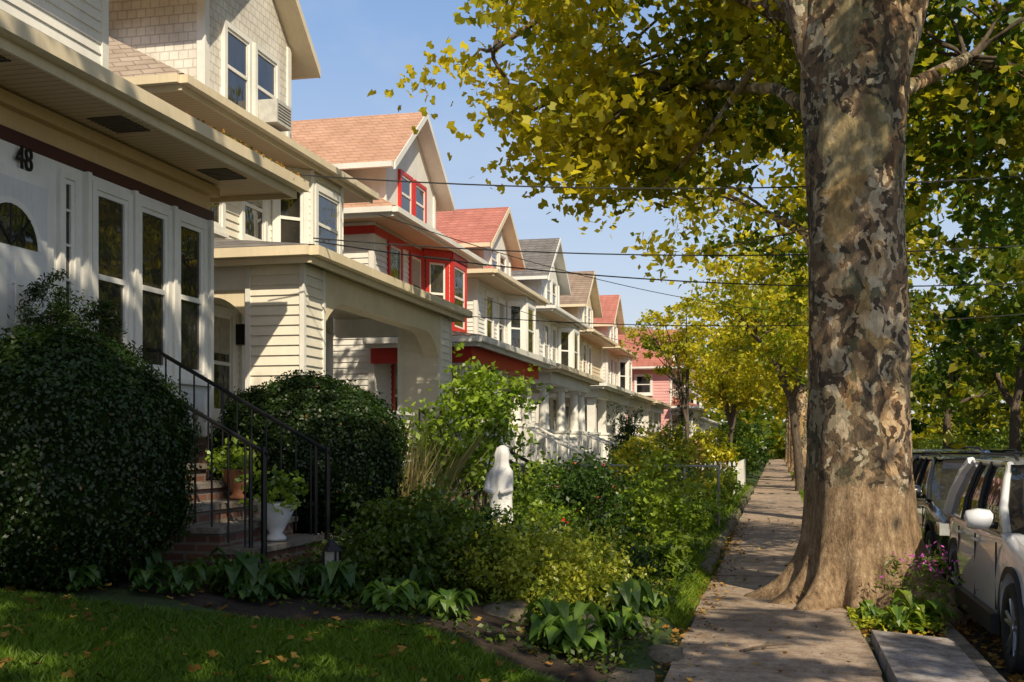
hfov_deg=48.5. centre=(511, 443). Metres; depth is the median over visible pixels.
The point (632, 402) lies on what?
porch beam
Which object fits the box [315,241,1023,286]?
utility wire
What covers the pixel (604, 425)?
columns
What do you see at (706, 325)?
utility wire
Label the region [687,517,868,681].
fallen leaves
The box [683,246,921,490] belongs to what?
street tree
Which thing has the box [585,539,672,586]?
leafy shrub
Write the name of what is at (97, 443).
boxwood bush
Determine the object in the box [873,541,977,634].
phlox plant
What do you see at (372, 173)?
attic walls
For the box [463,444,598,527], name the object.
leafy shrub
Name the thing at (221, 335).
window blind
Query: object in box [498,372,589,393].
porch beam
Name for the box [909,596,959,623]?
hosta plant
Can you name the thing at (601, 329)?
attic walls
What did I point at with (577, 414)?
columns
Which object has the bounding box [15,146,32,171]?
house number sign
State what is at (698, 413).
porch beam
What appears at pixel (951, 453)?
parked car
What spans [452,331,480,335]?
porch roof
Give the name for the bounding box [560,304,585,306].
attic gutter
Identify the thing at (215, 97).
gutter
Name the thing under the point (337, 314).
porch ceiling
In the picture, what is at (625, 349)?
gutter
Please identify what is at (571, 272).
utility wire
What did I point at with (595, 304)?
attic soffit
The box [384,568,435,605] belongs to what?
hosta plant
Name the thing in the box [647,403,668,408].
porch fascia
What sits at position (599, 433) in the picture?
pedestal caps
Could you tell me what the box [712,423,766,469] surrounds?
garden shrub
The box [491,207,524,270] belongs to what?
attic bargeboard
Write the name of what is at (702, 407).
porch gutter
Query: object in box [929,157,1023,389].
shade tree
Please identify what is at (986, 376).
shade tree
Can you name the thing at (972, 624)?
fallen leaves
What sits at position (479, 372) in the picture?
porch beam
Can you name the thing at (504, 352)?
porch fascia
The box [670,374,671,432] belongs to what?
corner boards
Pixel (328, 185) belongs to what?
bay siding
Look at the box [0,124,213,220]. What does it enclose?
maroon band
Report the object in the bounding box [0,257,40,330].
door panels
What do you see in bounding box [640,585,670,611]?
hosta plant
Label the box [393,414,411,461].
knee siding
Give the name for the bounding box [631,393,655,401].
porch gutter
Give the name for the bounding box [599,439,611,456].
porch knee wall
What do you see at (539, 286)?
attic corner boards
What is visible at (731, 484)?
garden shrub
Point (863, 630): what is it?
fallen leaves
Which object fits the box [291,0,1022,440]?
sky
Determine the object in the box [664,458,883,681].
sidewalk
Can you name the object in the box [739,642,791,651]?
fallen branch
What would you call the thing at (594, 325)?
attic gutter
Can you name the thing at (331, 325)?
corner boards
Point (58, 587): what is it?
hosta plant
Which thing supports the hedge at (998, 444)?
on the ground at (124, 595)
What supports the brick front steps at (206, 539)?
on the ground at (124, 595)
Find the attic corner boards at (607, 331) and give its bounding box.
[606,326,617,342]
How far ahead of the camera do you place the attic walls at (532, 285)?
39.51 m
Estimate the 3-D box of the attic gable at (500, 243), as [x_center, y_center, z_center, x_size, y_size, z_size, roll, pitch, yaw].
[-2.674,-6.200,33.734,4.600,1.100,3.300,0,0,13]
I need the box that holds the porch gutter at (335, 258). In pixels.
[214,244,472,317]
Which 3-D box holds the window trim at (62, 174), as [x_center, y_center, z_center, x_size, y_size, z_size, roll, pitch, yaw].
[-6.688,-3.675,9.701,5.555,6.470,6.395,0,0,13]
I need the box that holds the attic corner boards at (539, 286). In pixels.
[538,279,559,306]
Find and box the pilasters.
[83,171,213,435]
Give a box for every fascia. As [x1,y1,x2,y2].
[0,36,296,202]
[140,84,372,202]
[214,256,464,321]
[343,212,482,268]
[365,342,550,368]
[467,273,545,305]
[536,308,586,330]
[539,369,598,384]
[580,332,614,346]
[590,386,630,396]
[603,348,635,358]
[623,396,652,403]
[632,368,675,369]
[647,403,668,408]
[671,408,706,412]
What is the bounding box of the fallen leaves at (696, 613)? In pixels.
[651,523,753,681]
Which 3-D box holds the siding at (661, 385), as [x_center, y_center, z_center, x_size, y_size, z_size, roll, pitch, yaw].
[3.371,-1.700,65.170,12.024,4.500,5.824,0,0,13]
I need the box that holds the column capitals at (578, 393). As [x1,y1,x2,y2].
[536,383,586,395]
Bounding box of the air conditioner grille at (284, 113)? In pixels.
[278,103,290,126]
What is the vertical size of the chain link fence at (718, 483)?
1.070 m
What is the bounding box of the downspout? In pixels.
[601,347,602,378]
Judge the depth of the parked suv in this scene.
9.84 m
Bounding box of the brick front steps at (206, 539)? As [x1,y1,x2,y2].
[157,463,324,566]
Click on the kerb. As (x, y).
(990, 673)
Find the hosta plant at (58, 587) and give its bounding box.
[39,568,79,588]
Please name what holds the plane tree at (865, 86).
on the ground at (124, 595)
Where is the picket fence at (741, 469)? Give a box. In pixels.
[696,458,745,494]
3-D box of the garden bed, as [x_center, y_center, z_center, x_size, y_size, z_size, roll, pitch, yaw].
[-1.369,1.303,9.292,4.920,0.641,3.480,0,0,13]
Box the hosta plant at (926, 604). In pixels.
[890,588,945,626]
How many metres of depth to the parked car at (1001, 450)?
44.25 m
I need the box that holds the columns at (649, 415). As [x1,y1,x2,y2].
[643,411,660,434]
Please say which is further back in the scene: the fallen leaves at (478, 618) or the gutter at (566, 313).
the gutter at (566, 313)
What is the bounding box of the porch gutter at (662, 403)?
[653,400,670,407]
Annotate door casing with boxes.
[0,161,53,321]
[326,333,331,381]
[565,398,569,413]
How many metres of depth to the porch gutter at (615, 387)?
38.97 m
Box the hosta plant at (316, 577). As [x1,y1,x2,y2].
[306,570,357,595]
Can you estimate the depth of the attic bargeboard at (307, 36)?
18.89 m
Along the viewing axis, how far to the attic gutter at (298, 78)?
19.49 m
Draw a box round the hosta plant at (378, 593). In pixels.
[359,579,420,612]
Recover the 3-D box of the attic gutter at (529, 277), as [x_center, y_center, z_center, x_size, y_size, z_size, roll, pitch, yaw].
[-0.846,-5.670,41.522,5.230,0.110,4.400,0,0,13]
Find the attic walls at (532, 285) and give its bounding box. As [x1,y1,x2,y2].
[517,279,558,305]
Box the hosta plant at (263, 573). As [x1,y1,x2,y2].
[232,561,293,597]
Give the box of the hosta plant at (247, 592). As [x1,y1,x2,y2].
[229,576,275,602]
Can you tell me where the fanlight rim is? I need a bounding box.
[0,196,41,252]
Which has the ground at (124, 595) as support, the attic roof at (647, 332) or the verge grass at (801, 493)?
the verge grass at (801, 493)
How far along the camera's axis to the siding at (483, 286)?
30.82 m
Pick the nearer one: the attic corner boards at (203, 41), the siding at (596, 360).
the attic corner boards at (203, 41)
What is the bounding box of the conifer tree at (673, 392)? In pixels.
[664,360,696,476]
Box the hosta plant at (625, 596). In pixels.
[582,578,654,617]
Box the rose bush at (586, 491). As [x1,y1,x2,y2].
[512,446,658,550]
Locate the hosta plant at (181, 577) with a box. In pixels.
[156,558,210,594]
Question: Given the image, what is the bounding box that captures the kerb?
[925,618,1006,681]
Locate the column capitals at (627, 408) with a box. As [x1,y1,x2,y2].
[620,405,644,411]
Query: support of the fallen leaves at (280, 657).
on the lawn grass at (232, 630)
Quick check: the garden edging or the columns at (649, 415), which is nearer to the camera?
the garden edging
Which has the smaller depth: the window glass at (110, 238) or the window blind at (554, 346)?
the window glass at (110, 238)
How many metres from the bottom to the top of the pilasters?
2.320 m
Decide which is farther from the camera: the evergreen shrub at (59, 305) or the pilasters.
the pilasters
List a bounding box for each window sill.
[156,376,211,386]
[214,229,228,421]
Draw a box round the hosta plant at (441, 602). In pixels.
[415,588,478,619]
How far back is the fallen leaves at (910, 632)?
9.81 m
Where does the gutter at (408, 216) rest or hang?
on the soffit at (409, 233)
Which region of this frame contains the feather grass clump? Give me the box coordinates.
[353,413,511,533]
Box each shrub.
[7,268,96,334]
[70,296,151,363]
[302,474,542,603]
[334,498,412,565]
[359,478,483,565]
[408,501,586,581]
[431,498,631,619]
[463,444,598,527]
[480,496,631,556]
[512,451,611,514]
[513,456,588,492]
[513,499,563,534]
[525,499,585,541]
[542,519,667,603]
[558,451,620,478]
[574,448,712,534]
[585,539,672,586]
[594,444,733,562]
[597,449,671,490]
[600,424,701,477]
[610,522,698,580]
[619,442,706,486]
[641,417,737,484]
[666,422,744,470]
[673,491,722,542]
[676,471,737,516]
[682,472,727,528]
[690,459,737,504]
[696,464,744,492]
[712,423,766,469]
[716,440,759,477]
[717,420,773,465]
[717,432,770,478]
[721,422,768,462]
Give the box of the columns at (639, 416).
[620,408,642,434]
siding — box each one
[0,0,101,64]
[210,202,329,462]
[250,263,450,460]
[270,167,340,243]
[333,222,452,409]
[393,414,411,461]
[424,256,464,301]
[467,279,509,420]
[506,295,533,340]
[531,313,568,423]
[557,323,577,361]
[580,336,599,377]
[603,350,616,382]
[618,356,630,360]
[627,370,678,444]
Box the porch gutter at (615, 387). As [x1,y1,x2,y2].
[590,382,633,394]
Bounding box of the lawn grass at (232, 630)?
[0,589,566,681]
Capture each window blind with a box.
[214,200,261,354]
[395,258,419,388]
[499,302,503,323]
[549,330,554,413]
[585,348,590,418]
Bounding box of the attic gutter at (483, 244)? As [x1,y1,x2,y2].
[459,242,516,270]
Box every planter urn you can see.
[203,434,260,499]
[234,464,308,540]
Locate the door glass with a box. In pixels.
[566,406,568,429]
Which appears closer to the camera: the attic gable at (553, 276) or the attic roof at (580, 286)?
the attic gable at (553, 276)
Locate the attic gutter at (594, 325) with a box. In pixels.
[593,324,623,334]
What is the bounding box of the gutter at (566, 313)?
[536,305,589,328]
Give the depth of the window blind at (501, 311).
32.97 m
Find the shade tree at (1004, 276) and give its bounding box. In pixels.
[971,155,1023,301]
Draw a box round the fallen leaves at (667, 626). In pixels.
[652,570,707,642]
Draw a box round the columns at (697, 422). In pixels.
[689,417,699,435]
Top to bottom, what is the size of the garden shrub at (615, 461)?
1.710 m
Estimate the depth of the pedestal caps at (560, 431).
32.16 m
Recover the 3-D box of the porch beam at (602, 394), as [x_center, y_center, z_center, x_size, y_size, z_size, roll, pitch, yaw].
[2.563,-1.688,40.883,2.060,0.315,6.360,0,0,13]
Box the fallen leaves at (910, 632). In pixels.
[866,607,946,637]
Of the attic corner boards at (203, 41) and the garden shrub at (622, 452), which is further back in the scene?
the garden shrub at (622, 452)
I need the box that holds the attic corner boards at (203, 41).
[197,0,290,137]
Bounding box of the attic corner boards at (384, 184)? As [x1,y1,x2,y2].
[380,168,435,228]
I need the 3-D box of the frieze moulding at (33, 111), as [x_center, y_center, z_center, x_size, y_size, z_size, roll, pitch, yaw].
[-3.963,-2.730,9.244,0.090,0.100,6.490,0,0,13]
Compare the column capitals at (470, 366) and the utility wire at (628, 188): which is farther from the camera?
the column capitals at (470, 366)
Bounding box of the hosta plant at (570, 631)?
[529,601,611,653]
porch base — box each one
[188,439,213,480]
[459,466,524,496]
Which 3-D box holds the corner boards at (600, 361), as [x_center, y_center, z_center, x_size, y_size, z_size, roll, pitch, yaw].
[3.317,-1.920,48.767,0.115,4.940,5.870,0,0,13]
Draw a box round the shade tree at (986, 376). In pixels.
[908,230,1023,455]
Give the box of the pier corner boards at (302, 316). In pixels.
[245,263,451,464]
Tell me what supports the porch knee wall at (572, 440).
on the porch floor
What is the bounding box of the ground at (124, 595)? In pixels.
[3,447,931,681]
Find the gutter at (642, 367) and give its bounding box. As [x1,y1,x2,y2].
[632,366,683,368]
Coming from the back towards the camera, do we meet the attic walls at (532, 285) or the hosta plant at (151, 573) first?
the attic walls at (532, 285)
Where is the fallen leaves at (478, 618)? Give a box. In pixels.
[20,561,645,678]
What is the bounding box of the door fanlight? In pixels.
[0,202,36,250]
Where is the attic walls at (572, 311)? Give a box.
[560,307,592,327]
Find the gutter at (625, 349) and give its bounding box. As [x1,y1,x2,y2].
[603,346,638,358]
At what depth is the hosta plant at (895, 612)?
9.90 m
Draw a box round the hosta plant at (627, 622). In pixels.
[599,605,648,638]
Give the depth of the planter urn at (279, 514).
9.90 m
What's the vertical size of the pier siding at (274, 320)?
3.140 m
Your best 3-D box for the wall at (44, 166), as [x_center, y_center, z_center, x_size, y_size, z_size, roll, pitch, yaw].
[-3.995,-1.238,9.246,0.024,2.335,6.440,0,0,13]
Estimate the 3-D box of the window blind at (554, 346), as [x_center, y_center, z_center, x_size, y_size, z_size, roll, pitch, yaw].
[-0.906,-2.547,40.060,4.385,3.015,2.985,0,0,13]
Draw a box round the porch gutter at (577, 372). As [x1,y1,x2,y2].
[551,364,602,382]
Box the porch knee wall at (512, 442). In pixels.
[480,432,515,464]
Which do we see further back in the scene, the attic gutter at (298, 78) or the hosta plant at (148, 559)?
the attic gutter at (298, 78)
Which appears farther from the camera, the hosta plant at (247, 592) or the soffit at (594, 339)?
the soffit at (594, 339)
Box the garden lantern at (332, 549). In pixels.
[321,539,341,564]
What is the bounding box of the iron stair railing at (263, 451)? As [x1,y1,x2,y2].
[146,348,331,563]
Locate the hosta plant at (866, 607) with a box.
[853,599,891,621]
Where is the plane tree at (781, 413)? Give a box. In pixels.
[749,384,787,461]
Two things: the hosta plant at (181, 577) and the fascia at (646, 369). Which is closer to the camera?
the hosta plant at (181, 577)
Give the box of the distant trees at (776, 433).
[640,305,1023,459]
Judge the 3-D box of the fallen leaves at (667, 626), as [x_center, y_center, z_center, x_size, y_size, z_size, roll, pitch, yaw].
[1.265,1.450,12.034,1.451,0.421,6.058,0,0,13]
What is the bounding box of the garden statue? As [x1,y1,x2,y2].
[483,445,512,523]
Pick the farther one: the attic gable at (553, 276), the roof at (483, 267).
the attic gable at (553, 276)
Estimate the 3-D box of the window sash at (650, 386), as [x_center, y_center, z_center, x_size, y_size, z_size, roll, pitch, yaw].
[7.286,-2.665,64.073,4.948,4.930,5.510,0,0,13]
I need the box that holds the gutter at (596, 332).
[580,329,617,345]
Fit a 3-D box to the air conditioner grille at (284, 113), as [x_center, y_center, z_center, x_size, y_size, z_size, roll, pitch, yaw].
[-3.599,-5.197,18.009,0.003,0.255,0.470,0,0,13]
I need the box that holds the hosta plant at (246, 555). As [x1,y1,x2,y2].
[203,545,266,586]
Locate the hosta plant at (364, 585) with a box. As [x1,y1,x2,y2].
[352,576,374,597]
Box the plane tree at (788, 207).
[576,0,1023,316]
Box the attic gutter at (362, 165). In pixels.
[332,160,452,211]
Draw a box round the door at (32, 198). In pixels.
[0,173,46,339]
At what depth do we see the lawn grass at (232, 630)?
6.68 m
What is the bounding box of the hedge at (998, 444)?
[917,420,1023,455]
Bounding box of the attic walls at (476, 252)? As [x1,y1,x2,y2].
[469,247,509,274]
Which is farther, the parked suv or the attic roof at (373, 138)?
the attic roof at (373, 138)
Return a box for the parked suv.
[943,452,1023,674]
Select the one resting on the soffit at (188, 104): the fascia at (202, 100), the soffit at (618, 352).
the fascia at (202, 100)
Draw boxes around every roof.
[109,37,183,76]
[214,238,314,247]
[291,112,423,163]
[343,197,395,207]
[436,207,508,243]
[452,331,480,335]
[467,266,494,268]
[511,238,559,276]
[560,271,594,303]
[593,295,619,323]
[618,334,680,365]
[626,327,653,330]
[626,329,678,345]
[671,398,699,405]
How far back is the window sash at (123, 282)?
10.70 m
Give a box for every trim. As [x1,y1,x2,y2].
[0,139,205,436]
[57,168,207,380]
[214,19,341,418]
[387,169,466,410]
[484,247,535,414]
[543,278,578,428]
[582,306,591,374]
[610,326,631,390]
[634,357,678,430]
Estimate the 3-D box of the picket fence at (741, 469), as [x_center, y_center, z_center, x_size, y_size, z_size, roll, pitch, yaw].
[6.157,1.040,39.118,3.461,1.020,9.010,0,0,13]
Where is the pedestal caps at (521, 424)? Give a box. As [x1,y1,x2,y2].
[463,419,537,426]
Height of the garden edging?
0.188 m
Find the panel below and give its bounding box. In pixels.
[178,392,203,428]
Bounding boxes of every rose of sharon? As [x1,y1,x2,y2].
[398,342,552,513]
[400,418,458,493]
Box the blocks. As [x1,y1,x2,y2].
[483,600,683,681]
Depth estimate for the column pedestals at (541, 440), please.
32.16 m
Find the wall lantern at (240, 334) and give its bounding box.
[236,324,244,345]
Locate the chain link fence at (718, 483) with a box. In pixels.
[519,464,719,525]
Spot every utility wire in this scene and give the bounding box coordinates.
[299,174,1023,188]
[313,237,1023,255]
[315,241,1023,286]
[378,214,801,312]
[470,314,1023,325]
[485,299,729,361]
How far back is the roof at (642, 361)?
61.34 m
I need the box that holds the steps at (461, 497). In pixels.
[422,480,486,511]
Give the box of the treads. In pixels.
[420,471,488,502]
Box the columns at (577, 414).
[538,387,584,431]
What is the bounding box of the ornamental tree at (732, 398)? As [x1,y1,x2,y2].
[684,348,769,442]
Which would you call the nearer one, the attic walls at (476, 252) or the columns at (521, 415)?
the columns at (521, 415)
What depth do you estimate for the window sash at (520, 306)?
33.57 m
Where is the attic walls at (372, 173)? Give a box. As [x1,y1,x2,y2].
[342,167,433,226]
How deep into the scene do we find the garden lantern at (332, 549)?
8.76 m
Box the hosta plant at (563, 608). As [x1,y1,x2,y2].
[521,595,587,634]
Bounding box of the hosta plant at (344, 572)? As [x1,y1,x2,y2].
[306,560,363,602]
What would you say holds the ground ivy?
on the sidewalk
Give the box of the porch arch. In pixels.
[214,272,438,357]
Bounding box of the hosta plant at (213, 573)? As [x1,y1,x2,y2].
[207,562,226,589]
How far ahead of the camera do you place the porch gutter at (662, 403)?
55.00 m
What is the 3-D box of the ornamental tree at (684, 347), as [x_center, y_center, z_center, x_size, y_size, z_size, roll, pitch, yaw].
[5.439,-1.494,37.706,3.984,6.609,3.852,0,0,13]
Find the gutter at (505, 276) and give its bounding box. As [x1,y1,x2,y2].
[467,268,549,303]
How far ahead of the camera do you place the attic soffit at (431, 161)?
26.50 m
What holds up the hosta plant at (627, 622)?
on the garden bed
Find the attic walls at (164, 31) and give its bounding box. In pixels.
[109,0,288,135]
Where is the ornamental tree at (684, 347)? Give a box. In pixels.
[619,295,737,444]
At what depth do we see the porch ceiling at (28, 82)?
9.96 m
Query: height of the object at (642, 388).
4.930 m
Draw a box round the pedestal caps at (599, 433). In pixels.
[590,432,621,434]
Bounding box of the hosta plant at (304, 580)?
[266,565,317,594]
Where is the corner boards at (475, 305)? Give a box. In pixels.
[473,279,478,419]
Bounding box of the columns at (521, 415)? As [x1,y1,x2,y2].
[456,368,531,423]
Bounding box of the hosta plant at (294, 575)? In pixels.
[272,565,307,595]
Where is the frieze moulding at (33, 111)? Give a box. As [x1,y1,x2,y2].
[0,88,219,197]
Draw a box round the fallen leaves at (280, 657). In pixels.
[0,585,522,681]
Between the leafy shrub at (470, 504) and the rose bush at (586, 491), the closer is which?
the leafy shrub at (470, 504)
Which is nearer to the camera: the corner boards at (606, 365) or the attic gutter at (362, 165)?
the attic gutter at (362, 165)
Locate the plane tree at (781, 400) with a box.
[708,280,807,472]
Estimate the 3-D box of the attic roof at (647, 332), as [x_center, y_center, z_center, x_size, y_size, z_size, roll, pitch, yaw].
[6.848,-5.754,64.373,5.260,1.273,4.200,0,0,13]
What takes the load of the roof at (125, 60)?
on the soffit at (188, 104)
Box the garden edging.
[699,485,753,573]
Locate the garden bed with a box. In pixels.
[112,554,641,681]
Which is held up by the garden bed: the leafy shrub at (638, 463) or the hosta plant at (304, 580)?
the hosta plant at (304, 580)
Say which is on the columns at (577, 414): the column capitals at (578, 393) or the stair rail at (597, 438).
the column capitals at (578, 393)
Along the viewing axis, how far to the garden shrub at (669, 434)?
31.67 m
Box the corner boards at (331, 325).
[329,318,332,378]
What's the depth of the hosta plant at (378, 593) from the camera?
8.09 m
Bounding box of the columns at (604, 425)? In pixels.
[587,397,619,432]
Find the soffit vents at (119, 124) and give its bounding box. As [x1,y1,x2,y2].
[0,55,246,180]
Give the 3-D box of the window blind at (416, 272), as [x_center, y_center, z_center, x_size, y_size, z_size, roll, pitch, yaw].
[-4.533,-2.598,24.477,4.385,2.915,2.985,0,0,13]
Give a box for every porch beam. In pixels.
[214,265,397,337]
[371,346,538,379]
[456,368,510,377]
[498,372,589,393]
[537,388,622,403]
[585,398,646,409]
[626,405,663,413]
[671,409,702,416]
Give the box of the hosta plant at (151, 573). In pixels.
[127,564,166,591]
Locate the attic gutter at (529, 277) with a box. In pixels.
[512,275,547,279]
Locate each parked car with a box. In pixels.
[912,446,989,457]
[912,451,1023,578]
[969,447,1019,455]
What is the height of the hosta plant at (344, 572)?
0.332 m
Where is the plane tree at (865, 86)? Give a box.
[367,0,1023,628]
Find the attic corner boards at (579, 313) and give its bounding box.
[577,307,592,327]
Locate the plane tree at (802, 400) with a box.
[683,216,808,480]
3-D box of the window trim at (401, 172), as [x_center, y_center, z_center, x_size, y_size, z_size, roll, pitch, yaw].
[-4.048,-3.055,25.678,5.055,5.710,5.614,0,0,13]
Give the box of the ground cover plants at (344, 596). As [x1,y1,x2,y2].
[133,534,693,673]
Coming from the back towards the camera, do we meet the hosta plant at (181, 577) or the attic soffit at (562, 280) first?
the attic soffit at (562, 280)
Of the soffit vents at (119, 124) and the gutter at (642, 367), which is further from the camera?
the gutter at (642, 367)
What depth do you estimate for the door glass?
43.08 m
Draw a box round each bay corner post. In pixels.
[268,170,342,254]
[422,248,466,330]
[504,294,535,350]
[556,323,579,369]
[616,355,631,389]
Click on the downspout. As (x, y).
(601, 362)
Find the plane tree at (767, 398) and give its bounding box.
[743,356,790,467]
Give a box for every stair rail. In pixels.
[418,409,544,490]
[524,425,610,468]
[582,433,617,458]
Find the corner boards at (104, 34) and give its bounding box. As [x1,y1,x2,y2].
[100,0,108,69]
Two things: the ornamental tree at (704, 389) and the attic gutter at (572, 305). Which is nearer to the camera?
the attic gutter at (572, 305)
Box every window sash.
[65,178,202,374]
[214,28,338,411]
[391,175,464,396]
[487,251,533,391]
[545,279,577,428]
[584,307,590,422]
[611,326,630,390]
[636,356,684,427]
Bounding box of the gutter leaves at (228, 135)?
[186,112,299,176]
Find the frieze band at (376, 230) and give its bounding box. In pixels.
[343,225,424,258]
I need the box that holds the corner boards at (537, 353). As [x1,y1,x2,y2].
[535,312,569,424]
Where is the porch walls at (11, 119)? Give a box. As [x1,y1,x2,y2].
[0,106,209,438]
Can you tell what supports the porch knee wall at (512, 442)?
on the porch floor
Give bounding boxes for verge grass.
[619,548,719,628]
[679,477,756,555]
[790,472,803,502]
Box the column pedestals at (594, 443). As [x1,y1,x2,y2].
[589,434,620,458]
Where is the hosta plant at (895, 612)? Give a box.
[875,603,926,631]
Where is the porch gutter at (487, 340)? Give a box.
[363,335,555,365]
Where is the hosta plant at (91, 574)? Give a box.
[52,564,105,590]
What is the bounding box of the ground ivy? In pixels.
[847,607,947,633]
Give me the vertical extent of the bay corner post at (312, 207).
1.844 m
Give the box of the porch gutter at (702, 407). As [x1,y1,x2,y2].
[671,406,708,411]
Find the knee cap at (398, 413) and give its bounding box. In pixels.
[389,411,414,415]
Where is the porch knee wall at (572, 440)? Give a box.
[554,438,574,462]
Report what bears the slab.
on the ground at (124, 595)
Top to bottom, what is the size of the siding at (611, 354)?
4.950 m
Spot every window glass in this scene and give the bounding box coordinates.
[66,185,198,369]
[210,32,336,408]
[391,177,462,410]
[487,252,532,408]
[545,280,577,428]
[584,307,590,431]
[611,327,630,389]
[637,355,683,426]
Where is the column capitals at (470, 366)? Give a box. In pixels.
[452,362,534,382]
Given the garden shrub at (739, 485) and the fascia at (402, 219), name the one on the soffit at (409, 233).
the fascia at (402, 219)
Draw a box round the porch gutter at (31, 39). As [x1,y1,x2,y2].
[0,9,308,192]
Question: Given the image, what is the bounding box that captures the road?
[962,622,1023,681]
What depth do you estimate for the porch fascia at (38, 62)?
9.78 m
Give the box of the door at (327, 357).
[326,341,328,375]
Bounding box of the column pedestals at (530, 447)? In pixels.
[453,426,536,466]
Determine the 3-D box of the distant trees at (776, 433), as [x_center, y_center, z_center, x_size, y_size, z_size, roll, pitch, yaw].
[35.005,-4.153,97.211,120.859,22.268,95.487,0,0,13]
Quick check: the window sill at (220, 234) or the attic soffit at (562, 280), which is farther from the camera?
the attic soffit at (562, 280)
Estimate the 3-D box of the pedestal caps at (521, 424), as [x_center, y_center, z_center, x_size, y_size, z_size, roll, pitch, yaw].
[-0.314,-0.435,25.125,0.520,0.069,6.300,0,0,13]
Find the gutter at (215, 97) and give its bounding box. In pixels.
[122,73,379,199]
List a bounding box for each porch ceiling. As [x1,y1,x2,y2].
[0,50,283,197]
[305,263,453,319]
[475,346,540,366]
[556,372,592,383]
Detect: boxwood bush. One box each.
[0,317,206,592]
[206,369,412,537]
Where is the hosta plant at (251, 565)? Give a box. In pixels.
[205,552,272,598]
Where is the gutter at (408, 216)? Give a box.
[343,205,487,265]
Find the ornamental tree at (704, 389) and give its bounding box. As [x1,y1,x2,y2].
[684,345,770,431]
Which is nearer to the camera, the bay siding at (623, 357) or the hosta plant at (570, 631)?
the hosta plant at (570, 631)
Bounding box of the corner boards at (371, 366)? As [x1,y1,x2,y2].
[368,222,455,398]
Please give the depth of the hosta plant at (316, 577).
8.63 m
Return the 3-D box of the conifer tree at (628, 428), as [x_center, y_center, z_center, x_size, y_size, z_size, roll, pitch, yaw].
[3.102,0.281,31.023,1.477,2.737,1.405,0,0,-30]
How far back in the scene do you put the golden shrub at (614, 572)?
9.78 m
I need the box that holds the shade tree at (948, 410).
[908,281,1021,451]
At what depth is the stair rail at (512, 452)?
18.50 m
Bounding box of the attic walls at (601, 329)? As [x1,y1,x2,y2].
[593,326,609,336]
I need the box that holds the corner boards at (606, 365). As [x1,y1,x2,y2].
[605,350,607,381]
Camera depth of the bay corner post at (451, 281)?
26.07 m
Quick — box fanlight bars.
[0,203,30,244]
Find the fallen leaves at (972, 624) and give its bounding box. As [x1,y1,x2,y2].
[953,618,1023,681]
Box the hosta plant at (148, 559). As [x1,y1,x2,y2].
[126,553,165,578]
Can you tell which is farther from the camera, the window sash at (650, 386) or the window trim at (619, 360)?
the window sash at (650, 386)
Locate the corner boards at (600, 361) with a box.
[600,346,600,377]
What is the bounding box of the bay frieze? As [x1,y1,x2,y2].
[423,249,467,266]
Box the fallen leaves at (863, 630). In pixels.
[798,528,889,649]
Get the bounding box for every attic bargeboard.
[293,0,320,77]
[394,112,454,211]
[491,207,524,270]
[548,238,570,295]
[586,272,602,317]
[614,296,625,334]
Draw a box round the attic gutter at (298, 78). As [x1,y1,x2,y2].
[291,76,317,79]
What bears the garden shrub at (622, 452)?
on the ground at (124, 595)
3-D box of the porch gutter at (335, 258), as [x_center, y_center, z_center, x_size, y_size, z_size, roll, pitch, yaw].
[-2.708,-2.337,17.438,2.420,0.115,7.180,0,0,13]
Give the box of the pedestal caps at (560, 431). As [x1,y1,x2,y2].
[537,429,589,433]
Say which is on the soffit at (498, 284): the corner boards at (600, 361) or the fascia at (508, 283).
the fascia at (508, 283)
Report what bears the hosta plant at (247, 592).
on the garden bed
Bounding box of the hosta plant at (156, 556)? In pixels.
[124,544,168,575]
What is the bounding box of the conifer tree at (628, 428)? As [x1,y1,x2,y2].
[603,403,656,460]
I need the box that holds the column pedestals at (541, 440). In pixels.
[537,432,587,463]
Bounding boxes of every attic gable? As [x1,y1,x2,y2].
[233,0,288,45]
[397,136,433,192]
[493,229,509,257]
[550,263,558,283]
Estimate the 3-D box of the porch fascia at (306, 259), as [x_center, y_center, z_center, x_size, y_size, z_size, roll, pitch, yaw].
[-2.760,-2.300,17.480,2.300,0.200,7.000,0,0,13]
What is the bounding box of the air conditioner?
[258,98,291,131]
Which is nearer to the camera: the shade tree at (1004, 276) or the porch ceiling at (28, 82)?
the porch ceiling at (28, 82)
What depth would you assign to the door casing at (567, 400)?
43.41 m
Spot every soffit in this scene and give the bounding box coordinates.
[151,91,367,202]
[274,0,317,77]
[343,216,478,267]
[351,121,452,210]
[467,276,543,305]
[475,215,523,269]
[536,246,569,294]
[536,311,583,329]
[580,333,612,346]
[590,279,600,317]
[596,302,624,333]
[608,350,634,359]
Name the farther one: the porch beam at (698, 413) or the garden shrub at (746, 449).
the porch beam at (698, 413)
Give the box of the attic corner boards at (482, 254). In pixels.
[479,247,510,275]
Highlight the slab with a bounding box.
[870,630,988,681]

